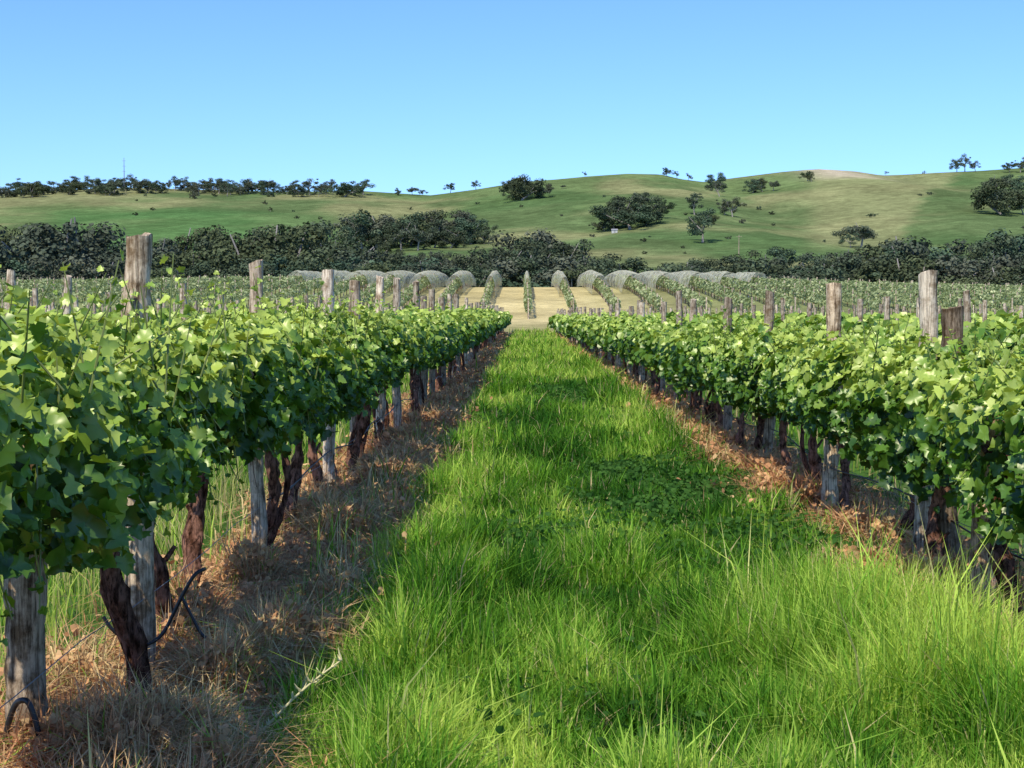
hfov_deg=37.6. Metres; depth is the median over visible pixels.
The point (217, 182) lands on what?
gum tree
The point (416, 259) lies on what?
gum tree
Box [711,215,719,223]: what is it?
gum tree
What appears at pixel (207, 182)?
gum tree
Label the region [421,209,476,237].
gum tree
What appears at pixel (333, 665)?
dry thistle stalk
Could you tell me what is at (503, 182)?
gum tree
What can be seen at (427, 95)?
sky
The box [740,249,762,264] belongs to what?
gum tree
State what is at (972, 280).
gum tree
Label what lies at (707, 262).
gum tree
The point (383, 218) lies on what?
gum tree
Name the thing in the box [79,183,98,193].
gum tree
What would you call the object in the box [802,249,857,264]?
gum tree
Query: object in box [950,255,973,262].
gum tree
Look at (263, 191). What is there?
gum tree
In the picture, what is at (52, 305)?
grapevine row
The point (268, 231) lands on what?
gum tree
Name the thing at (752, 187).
gum tree
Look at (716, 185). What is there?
gum tree
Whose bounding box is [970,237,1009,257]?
gum tree
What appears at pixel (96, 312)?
grapevine row
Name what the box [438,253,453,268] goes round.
gum tree
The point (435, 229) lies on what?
gum tree
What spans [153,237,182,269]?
gum tree
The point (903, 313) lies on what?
grapevine row
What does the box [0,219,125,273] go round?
gum tree
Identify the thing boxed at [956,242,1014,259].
gum tree
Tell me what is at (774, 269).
gum tree
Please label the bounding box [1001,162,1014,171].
gum tree
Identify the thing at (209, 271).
gum tree
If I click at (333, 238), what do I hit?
gum tree
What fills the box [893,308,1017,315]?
grapevine row
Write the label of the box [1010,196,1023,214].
gum tree
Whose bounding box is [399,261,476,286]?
gum tree
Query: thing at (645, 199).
gum tree
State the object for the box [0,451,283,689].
tall seeding grass
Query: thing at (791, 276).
gum tree
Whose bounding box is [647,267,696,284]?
gum tree
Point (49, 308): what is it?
grapevine row
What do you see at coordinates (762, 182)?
gum tree
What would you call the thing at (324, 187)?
gum tree
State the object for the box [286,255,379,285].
gum tree
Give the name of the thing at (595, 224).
gum tree
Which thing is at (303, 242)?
gum tree
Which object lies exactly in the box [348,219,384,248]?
gum tree
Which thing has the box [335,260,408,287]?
gum tree
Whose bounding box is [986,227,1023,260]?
gum tree
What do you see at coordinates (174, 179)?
gum tree
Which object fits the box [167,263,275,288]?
gum tree
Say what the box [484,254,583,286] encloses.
gum tree
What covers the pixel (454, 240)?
gum tree
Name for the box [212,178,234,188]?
gum tree
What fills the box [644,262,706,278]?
gum tree
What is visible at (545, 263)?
gum tree
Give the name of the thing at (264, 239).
gum tree
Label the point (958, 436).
grapevine row
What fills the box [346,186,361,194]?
gum tree
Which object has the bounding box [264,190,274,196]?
gum tree
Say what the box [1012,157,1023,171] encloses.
gum tree
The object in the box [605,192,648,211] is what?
gum tree
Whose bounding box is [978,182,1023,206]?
gum tree
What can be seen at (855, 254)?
gum tree
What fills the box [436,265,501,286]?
gum tree
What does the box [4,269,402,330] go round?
grapevine row
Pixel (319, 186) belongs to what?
gum tree
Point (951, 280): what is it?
gum tree
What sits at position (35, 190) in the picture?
gum tree
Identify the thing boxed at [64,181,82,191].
gum tree
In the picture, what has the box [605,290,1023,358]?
grapevine row
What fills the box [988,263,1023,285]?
gum tree
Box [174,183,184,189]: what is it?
gum tree
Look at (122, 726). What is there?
dry grass
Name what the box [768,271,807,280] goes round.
gum tree
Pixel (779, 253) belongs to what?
gum tree
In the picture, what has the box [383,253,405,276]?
gum tree
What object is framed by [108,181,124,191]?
gum tree
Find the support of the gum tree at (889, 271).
on the ground at (806, 216)
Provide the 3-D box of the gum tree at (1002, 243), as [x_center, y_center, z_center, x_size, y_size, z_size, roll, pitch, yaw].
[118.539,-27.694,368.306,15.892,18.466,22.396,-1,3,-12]
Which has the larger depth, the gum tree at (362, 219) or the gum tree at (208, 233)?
the gum tree at (362, 219)
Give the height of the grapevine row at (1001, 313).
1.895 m
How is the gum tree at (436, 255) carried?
on the ground at (806, 216)
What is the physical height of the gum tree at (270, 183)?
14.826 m
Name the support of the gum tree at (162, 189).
on the ground at (806, 216)
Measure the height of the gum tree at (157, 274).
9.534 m
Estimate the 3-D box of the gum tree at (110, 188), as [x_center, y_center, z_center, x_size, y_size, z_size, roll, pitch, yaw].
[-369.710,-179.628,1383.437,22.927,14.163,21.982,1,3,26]
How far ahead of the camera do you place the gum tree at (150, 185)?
1418.15 m
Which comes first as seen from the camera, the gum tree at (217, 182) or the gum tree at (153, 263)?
the gum tree at (153, 263)
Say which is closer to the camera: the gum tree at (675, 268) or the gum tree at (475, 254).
the gum tree at (675, 268)
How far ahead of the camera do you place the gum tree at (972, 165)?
1480.76 m
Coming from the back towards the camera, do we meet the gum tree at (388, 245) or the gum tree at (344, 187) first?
the gum tree at (344, 187)
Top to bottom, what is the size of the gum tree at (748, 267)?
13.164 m
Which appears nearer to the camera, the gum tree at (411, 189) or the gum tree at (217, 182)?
the gum tree at (217, 182)
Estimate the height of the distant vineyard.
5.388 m
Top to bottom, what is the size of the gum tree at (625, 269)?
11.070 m
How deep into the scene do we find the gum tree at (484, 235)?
851.63 m
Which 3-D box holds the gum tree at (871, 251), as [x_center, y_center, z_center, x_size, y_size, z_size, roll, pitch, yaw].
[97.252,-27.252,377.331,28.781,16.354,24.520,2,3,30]
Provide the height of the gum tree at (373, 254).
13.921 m
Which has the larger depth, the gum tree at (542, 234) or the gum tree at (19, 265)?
the gum tree at (542, 234)
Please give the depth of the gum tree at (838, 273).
323.42 m
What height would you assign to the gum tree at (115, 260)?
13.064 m
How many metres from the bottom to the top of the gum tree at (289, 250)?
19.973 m
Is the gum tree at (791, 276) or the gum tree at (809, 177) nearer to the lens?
the gum tree at (791, 276)
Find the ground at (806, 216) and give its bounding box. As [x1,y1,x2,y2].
[0,168,1023,703]
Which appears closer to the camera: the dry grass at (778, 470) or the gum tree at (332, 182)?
the dry grass at (778, 470)
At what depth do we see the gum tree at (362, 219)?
846.08 m
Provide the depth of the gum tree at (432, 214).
873.00 m
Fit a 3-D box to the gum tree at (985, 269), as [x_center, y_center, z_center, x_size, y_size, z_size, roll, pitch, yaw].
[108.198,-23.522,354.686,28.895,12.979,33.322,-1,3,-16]
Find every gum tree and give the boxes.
[0,183,20,193]
[0,190,13,197]
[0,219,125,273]
[0,225,33,253]
[0,269,58,278]
[1,258,62,279]
[5,186,20,196]
[11,178,28,187]
[14,181,44,196]
[19,253,121,283]
[22,217,168,261]
[31,181,48,194]
[46,181,68,192]
[50,262,123,282]
[59,186,76,194]
[63,176,86,189]
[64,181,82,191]
[76,176,101,188]
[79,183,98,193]
[85,254,125,274]
[88,177,103,187]
[95,182,125,195]
[103,231,125,252]
[108,177,139,187]
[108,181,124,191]
[116,174,136,189]
[121,185,131,192]
[122,256,211,278]
[131,178,155,192]
[134,179,159,192]
[150,269,181,288]
[153,224,228,271]
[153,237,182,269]
[153,252,223,276]
[154,268,189,277]
[157,182,167,192]
[162,180,171,187]
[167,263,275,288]
[168,176,182,190]
[173,235,220,266]
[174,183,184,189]
[178,176,195,187]
[178,234,229,262]
[182,264,197,277]
[184,184,197,192]
[184,261,240,278]
[185,182,208,192]
[189,192,199,197]
[201,181,227,192]
[202,178,214,186]
[204,231,300,275]
[206,222,334,274]
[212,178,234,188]
[212,224,313,268]
[215,180,227,193]
[217,258,285,288]
[218,185,233,195]
[219,182,238,194]
[220,227,307,267]
[234,179,253,193]
[234,185,249,193]
[237,227,299,252]
[240,179,270,192]
[253,185,273,194]
[258,180,275,192]
[263,255,313,281]
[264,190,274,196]
[267,224,326,256]
[275,186,286,193]
[276,219,391,261]
[285,181,297,194]
[286,223,338,255]
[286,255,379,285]
[289,184,308,196]
[295,178,318,194]
[299,186,313,196]
[305,229,374,259]
[314,184,331,193]
[317,185,332,190]
[321,248,394,273]
[322,181,374,196]
[323,179,338,188]
[330,254,383,274]
[331,213,408,248]
[334,225,364,246]
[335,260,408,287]
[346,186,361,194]
[348,210,424,247]
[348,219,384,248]
[354,179,369,194]
[367,227,403,252]
[382,252,420,273]
[383,220,427,249]
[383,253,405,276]
[388,257,442,276]
[392,227,434,250]
[395,250,411,261]
[396,211,443,245]
[397,257,443,271]
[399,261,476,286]
[406,186,419,194]
[406,253,431,264]
[410,209,448,243]
[415,252,426,261]
[419,210,480,241]
[419,219,451,247]
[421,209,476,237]
[421,250,451,266]
[433,225,466,247]
[436,261,509,286]
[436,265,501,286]
[437,263,570,286]
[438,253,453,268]
[443,183,454,192]
[443,255,473,270]
[446,214,493,243]
[446,253,471,272]
[452,260,466,269]
[467,246,539,267]
[471,180,480,187]
[474,223,498,243]
[479,255,558,283]
[482,237,565,271]
[483,256,539,286]
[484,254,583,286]
[486,227,591,260]
[498,174,545,200]
[500,179,522,197]
[501,176,521,186]
[513,235,555,260]
[531,183,554,196]
[532,239,600,267]
[540,264,608,286]
[578,256,614,266]
[582,261,672,287]
[588,202,656,228]
[588,213,615,230]
[596,200,628,228]
[599,252,622,271]
[600,256,651,285]
[602,259,640,274]
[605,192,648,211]
[605,267,629,282]
[607,262,709,288]
[623,195,666,224]
[624,192,651,206]
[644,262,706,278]
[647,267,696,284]
[648,200,676,213]
[661,258,712,271]
[662,167,674,175]
[685,192,703,214]
[685,207,715,242]
[690,193,702,200]
[694,213,714,225]
[701,257,735,268]
[704,172,727,187]
[705,181,726,196]
[707,255,749,281]
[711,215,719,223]
[716,198,734,214]
[719,196,746,216]
[722,260,781,286]
[730,258,843,288]
[732,254,794,275]
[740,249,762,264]
[742,179,765,192]
[749,178,767,191]
[755,262,815,277]
[759,246,793,269]
[765,246,815,271]
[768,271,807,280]
[769,181,780,190]
[771,262,861,278]
[772,266,881,293]
[777,271,846,290]
[798,253,828,270]
[799,171,812,180]
[802,173,813,181]
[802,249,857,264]
[806,256,836,276]
[809,249,882,274]
[819,255,862,278]
[830,222,877,247]
[838,232,860,247]
[844,259,910,283]
[848,256,942,294]
[851,255,967,296]
[854,243,951,272]
[855,235,972,271]
[873,253,908,271]
[877,239,957,274]
[897,267,964,282]
[919,254,1021,282]
[939,260,1022,283]
[949,160,962,171]
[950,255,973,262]
[950,265,1023,297]
[951,153,971,171]
[954,249,977,265]
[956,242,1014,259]
[965,234,1023,275]
[966,160,980,170]
[970,178,1023,214]
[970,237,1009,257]
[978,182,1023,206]
[979,254,1023,278]
[980,175,1012,186]
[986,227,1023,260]
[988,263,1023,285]
[999,173,1023,194]
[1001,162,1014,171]
[1007,258,1020,274]
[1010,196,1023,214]
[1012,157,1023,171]
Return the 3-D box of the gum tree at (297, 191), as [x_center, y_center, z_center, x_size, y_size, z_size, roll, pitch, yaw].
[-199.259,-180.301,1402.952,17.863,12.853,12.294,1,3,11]
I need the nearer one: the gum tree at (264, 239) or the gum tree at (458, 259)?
the gum tree at (458, 259)
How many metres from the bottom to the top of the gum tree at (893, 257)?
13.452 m
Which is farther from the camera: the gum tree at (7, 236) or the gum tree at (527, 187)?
the gum tree at (527, 187)
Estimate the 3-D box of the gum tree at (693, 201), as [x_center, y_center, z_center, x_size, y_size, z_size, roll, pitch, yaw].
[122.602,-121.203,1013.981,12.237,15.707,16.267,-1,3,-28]
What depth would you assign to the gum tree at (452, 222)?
881.02 m
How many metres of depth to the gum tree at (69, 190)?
1382.40 m
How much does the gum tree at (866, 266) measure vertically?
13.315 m
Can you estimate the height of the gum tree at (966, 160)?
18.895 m
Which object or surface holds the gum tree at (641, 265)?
on the ground at (806, 216)
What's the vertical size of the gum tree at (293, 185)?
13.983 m
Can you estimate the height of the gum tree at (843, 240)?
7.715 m
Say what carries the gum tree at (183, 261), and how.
on the ground at (806, 216)
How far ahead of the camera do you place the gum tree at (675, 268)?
312.85 m
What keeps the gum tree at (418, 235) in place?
on the ground at (806, 216)
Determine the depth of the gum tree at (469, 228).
856.38 m
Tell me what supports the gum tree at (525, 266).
on the ground at (806, 216)
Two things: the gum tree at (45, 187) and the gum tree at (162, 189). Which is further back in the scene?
the gum tree at (162, 189)
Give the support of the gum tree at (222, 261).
on the ground at (806, 216)
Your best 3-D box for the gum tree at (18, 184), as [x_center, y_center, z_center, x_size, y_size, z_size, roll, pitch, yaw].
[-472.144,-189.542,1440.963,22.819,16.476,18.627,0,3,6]
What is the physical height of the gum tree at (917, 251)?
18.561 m
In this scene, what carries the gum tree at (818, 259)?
on the ground at (806, 216)
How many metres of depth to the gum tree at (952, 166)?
1484.29 m
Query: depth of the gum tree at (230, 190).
1408.23 m
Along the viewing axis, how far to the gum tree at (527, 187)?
1239.65 m
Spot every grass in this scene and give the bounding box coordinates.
[0,331,513,767]
[0,347,495,767]
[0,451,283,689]
[85,323,1023,767]
[555,332,1023,637]
[605,352,1023,620]
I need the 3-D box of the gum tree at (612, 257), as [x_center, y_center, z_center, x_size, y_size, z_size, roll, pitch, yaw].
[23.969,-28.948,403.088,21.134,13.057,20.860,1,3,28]
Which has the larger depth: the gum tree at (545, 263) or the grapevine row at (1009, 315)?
the gum tree at (545, 263)
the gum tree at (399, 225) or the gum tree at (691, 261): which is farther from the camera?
the gum tree at (399, 225)
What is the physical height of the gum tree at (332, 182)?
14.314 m
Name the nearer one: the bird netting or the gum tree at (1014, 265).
the bird netting
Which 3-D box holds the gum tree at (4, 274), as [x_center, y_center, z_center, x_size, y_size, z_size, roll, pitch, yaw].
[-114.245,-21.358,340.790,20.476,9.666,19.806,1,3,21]
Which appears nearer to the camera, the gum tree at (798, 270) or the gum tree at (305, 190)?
the gum tree at (798, 270)
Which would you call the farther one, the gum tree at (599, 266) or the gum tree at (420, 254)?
the gum tree at (420, 254)
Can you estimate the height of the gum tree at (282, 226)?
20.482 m
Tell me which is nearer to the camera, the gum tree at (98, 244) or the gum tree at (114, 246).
the gum tree at (98, 244)
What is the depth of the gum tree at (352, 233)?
804.98 m
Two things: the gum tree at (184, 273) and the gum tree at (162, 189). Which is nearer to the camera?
the gum tree at (184, 273)
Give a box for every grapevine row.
[0,232,512,743]
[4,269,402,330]
[4,302,273,315]
[4,304,205,314]
[15,297,246,313]
[32,288,391,315]
[548,270,1023,619]
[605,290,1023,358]
[668,298,1023,331]
[732,304,1023,322]
[786,303,1023,318]
[843,306,1018,317]
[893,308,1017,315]
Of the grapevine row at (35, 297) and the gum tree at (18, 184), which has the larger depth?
the gum tree at (18, 184)
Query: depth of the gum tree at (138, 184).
1412.98 m
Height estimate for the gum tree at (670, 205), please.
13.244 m
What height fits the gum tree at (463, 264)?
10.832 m
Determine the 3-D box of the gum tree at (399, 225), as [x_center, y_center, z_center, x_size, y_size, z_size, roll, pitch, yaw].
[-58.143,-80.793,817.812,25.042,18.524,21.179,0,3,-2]
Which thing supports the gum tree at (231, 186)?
on the ground at (806, 216)
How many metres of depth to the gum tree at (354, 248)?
423.45 m
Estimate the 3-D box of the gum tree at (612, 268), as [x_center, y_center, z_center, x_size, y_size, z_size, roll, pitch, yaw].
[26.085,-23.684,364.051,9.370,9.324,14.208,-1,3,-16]
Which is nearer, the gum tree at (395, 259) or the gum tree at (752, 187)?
the gum tree at (395, 259)
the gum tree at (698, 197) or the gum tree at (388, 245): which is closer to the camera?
the gum tree at (388, 245)
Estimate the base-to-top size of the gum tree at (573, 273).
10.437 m
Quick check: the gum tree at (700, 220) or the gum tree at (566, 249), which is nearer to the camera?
the gum tree at (566, 249)
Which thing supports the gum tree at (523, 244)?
on the ground at (806, 216)
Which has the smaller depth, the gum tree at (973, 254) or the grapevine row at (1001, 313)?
the grapevine row at (1001, 313)
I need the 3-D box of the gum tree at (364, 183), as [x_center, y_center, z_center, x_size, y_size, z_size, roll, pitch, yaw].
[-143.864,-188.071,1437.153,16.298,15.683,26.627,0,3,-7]
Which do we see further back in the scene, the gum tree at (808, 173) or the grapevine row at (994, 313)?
the gum tree at (808, 173)
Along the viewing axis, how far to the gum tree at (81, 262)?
331.45 m
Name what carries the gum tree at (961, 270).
on the ground at (806, 216)
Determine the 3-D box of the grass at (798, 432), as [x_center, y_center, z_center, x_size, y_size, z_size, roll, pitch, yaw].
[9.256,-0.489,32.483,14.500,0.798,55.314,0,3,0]
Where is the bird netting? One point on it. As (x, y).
(615, 274)
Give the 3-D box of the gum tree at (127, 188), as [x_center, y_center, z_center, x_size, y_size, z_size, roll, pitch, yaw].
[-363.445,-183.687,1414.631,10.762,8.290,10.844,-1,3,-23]
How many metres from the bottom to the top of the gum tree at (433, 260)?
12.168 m
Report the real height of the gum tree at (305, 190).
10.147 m
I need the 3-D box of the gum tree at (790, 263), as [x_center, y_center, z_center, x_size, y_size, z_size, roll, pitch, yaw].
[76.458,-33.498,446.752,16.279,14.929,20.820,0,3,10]
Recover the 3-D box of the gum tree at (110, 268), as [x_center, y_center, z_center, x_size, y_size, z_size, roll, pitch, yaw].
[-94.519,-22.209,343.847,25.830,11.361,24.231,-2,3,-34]
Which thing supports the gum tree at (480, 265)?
on the ground at (806, 216)
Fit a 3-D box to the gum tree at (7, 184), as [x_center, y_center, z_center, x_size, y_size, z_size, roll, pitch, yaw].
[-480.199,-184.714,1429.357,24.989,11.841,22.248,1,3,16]
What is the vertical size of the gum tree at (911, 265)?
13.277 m
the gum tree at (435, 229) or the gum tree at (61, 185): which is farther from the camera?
the gum tree at (61, 185)
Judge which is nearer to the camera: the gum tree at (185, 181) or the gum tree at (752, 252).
the gum tree at (752, 252)
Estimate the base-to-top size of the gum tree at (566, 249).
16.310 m
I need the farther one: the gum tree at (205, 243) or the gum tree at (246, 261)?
the gum tree at (205, 243)
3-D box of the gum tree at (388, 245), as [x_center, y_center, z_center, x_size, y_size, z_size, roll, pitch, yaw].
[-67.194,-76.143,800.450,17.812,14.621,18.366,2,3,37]
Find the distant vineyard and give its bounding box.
[0,273,1023,318]
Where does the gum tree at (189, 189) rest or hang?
on the ground at (806, 216)
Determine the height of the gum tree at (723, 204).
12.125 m
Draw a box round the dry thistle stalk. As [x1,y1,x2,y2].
[250,648,341,745]
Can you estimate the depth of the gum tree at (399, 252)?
534.08 m
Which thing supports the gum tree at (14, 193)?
on the ground at (806, 216)
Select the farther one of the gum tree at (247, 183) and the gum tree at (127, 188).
the gum tree at (247, 183)
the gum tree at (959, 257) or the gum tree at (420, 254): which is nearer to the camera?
the gum tree at (959, 257)
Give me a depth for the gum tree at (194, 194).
1358.25 m
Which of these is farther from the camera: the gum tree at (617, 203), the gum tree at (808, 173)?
the gum tree at (808, 173)
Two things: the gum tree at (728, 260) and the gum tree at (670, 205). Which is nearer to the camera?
the gum tree at (728, 260)
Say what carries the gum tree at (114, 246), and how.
on the ground at (806, 216)
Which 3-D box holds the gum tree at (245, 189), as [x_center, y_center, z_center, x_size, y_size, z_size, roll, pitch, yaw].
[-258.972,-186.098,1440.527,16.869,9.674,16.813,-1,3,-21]
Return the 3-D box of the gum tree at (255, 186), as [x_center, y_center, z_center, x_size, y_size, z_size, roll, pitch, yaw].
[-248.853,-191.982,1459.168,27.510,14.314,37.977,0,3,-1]
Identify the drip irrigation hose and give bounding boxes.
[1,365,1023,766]
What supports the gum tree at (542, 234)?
on the ground at (806, 216)
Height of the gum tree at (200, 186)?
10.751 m
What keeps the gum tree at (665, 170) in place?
on the ground at (806, 216)
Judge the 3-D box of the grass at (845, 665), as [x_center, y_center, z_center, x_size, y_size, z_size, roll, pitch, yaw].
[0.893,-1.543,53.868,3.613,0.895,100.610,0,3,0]
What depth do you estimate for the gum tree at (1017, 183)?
1165.63 m
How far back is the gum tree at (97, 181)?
1405.99 m
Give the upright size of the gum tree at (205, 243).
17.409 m
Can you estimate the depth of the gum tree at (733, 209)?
1017.33 m
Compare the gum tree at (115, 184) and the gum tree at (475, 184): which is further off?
the gum tree at (475, 184)
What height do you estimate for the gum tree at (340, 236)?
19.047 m
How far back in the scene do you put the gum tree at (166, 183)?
1473.17 m
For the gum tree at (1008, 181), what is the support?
on the ground at (806, 216)
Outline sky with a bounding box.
[0,0,1023,194]
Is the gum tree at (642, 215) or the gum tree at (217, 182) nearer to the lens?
the gum tree at (642, 215)
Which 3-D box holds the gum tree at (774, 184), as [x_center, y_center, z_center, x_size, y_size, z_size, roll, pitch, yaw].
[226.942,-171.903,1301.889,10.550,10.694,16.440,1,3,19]
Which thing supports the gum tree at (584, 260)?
on the ground at (806, 216)
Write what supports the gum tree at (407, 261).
on the ground at (806, 216)
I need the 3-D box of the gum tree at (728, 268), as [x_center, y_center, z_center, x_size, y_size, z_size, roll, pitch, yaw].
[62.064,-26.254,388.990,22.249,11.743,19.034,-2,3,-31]
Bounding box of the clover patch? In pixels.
[328,375,926,766]
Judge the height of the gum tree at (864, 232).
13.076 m
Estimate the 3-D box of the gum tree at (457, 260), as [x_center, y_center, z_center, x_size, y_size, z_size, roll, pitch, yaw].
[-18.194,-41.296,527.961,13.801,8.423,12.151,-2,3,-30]
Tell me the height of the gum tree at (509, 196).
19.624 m
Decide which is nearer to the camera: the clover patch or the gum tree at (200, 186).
the clover patch
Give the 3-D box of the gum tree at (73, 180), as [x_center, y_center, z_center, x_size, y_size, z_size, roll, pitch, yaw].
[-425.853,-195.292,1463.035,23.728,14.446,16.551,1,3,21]
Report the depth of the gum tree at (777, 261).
410.21 m
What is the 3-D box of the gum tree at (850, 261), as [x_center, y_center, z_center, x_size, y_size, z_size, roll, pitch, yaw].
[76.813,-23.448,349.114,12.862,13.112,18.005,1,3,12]
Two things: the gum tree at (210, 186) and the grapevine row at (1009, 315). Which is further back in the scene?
the gum tree at (210, 186)
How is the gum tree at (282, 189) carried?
on the ground at (806, 216)
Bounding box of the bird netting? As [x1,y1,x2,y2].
[284,270,765,294]
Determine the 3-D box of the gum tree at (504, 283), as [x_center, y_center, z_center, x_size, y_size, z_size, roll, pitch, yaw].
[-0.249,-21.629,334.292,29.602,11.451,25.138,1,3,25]
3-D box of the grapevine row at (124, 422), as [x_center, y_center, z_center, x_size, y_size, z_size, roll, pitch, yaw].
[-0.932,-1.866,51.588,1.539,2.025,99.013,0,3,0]
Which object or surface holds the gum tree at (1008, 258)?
on the ground at (806, 216)
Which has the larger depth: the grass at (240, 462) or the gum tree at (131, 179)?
the gum tree at (131, 179)
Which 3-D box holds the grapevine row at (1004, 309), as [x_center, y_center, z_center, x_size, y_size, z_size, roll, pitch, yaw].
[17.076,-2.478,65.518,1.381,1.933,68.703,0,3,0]
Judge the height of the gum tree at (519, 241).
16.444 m
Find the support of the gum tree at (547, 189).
on the ground at (806, 216)
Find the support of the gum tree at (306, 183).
on the ground at (806, 216)
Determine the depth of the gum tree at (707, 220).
732.57 m
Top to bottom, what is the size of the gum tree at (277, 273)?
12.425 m
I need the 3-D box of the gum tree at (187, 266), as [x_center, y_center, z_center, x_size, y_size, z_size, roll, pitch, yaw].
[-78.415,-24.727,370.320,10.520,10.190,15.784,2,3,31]
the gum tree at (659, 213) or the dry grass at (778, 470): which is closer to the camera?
the dry grass at (778, 470)
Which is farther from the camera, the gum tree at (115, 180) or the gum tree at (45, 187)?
the gum tree at (115, 180)
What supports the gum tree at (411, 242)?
on the ground at (806, 216)
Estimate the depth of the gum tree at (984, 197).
984.04 m
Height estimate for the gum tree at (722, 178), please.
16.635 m
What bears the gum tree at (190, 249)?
on the ground at (806, 216)
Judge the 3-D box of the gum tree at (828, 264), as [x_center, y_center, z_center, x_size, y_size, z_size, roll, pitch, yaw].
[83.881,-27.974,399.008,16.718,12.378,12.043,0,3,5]
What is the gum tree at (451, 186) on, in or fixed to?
on the ground at (806, 216)
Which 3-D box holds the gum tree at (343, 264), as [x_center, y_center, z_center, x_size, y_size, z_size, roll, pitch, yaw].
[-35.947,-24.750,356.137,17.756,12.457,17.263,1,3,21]
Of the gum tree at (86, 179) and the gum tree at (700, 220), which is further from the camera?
the gum tree at (86, 179)
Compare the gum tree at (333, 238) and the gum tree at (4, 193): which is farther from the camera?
the gum tree at (4, 193)
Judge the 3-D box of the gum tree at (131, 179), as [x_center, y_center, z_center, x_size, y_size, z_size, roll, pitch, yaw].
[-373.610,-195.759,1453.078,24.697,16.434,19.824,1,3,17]
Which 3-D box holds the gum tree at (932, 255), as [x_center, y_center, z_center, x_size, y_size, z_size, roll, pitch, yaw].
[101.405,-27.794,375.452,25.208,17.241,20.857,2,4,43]

